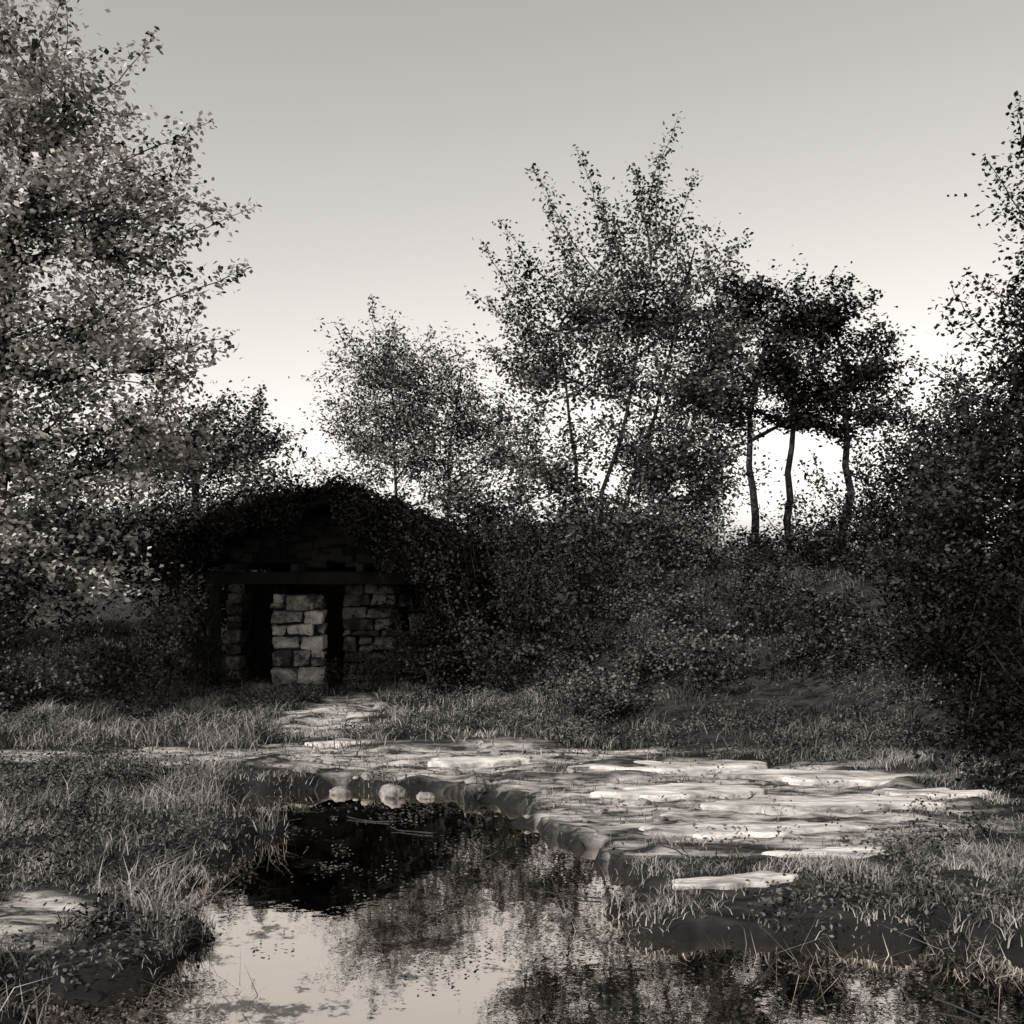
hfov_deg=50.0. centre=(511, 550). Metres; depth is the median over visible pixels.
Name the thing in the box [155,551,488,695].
nettles
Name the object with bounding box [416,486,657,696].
shrub
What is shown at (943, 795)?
flat rock
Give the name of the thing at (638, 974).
floating leaves
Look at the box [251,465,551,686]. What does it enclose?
vine thicket
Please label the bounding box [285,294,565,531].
willow tree
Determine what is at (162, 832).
scrub
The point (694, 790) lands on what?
flat rock
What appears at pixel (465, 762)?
flat rock
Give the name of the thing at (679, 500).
shrub
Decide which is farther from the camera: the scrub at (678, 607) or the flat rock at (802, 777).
the scrub at (678, 607)
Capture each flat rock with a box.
[305,738,376,748]
[427,755,531,768]
[568,760,767,775]
[589,783,766,801]
[639,819,871,838]
[672,871,799,889]
[699,794,945,814]
[716,769,949,787]
[761,844,889,859]
[873,787,994,799]
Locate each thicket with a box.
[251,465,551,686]
[821,411,1023,806]
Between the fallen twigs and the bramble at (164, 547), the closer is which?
the fallen twigs
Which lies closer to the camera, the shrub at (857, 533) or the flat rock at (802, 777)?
the flat rock at (802, 777)
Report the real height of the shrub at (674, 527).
3.330 m
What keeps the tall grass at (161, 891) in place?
on the ground at (568, 827)
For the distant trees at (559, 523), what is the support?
on the ground at (568, 827)
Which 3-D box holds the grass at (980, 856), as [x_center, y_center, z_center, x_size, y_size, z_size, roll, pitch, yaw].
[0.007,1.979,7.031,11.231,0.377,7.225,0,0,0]
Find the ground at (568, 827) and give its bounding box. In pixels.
[0,551,1023,1023]
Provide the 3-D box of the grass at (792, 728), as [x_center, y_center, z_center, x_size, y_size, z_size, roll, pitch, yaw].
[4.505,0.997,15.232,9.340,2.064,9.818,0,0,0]
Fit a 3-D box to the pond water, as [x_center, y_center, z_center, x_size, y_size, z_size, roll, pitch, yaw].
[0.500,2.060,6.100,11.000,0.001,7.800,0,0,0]
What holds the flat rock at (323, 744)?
on the ground at (568, 827)
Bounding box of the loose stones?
[9,688,993,906]
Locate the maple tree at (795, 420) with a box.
[650,245,868,556]
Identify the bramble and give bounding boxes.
[0,445,283,659]
[0,559,213,712]
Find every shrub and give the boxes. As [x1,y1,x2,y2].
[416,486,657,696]
[547,467,787,709]
[619,391,946,560]
[690,338,1023,686]
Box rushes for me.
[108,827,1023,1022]
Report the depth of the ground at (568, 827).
9.18 m
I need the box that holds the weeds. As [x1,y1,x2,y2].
[0,549,1023,1019]
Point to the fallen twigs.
(575, 895)
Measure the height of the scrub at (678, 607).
2.737 m
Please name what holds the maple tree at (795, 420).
on the ground at (568, 827)
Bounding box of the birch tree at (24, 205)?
[0,0,262,651]
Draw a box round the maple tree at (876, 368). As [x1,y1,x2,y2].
[762,261,929,553]
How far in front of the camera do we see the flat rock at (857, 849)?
7.12 m
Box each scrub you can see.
[0,692,1023,943]
[512,514,1008,732]
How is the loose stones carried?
on the ground at (568, 827)
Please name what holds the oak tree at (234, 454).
on the ground at (568, 827)
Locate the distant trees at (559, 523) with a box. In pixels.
[1,487,1022,580]
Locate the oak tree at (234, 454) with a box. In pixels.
[89,364,325,612]
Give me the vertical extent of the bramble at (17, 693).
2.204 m
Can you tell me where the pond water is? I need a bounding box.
[1,789,1023,1023]
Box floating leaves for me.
[1,789,1018,1023]
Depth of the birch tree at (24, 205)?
12.43 m
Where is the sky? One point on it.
(374, 140)
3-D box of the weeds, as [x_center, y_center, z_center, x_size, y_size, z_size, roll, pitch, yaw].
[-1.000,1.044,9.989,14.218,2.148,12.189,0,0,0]
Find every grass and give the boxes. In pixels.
[0,611,619,756]
[0,695,401,1023]
[0,744,1023,1021]
[507,551,1023,756]
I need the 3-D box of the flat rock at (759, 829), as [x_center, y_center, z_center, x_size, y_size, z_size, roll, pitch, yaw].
[1.741,2.041,7.801,1.685,0.179,0.444,0,0,0]
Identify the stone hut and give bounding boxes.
[167,472,468,689]
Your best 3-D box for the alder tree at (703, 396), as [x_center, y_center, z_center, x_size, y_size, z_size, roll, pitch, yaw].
[1.717,-2.838,17.206,5.587,8.119,3.464,0,0,0]
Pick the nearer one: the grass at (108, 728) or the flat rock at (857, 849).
the flat rock at (857, 849)
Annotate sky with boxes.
[0,0,1023,550]
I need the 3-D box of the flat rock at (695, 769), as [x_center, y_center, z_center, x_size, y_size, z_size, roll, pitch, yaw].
[1.414,2.005,9.881,1.862,0.177,0.398,0,0,-4]
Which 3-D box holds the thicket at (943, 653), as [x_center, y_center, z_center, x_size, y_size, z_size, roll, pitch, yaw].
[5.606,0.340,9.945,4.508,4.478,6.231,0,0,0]
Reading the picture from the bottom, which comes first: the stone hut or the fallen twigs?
the fallen twigs
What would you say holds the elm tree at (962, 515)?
on the ground at (568, 827)
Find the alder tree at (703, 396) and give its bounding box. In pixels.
[442,111,802,614]
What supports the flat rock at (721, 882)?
on the ground at (568, 827)
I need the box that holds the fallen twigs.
[9,741,996,1023]
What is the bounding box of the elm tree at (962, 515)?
[820,90,1023,654]
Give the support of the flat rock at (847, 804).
on the ground at (568, 827)
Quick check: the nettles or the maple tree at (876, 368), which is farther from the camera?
the maple tree at (876, 368)

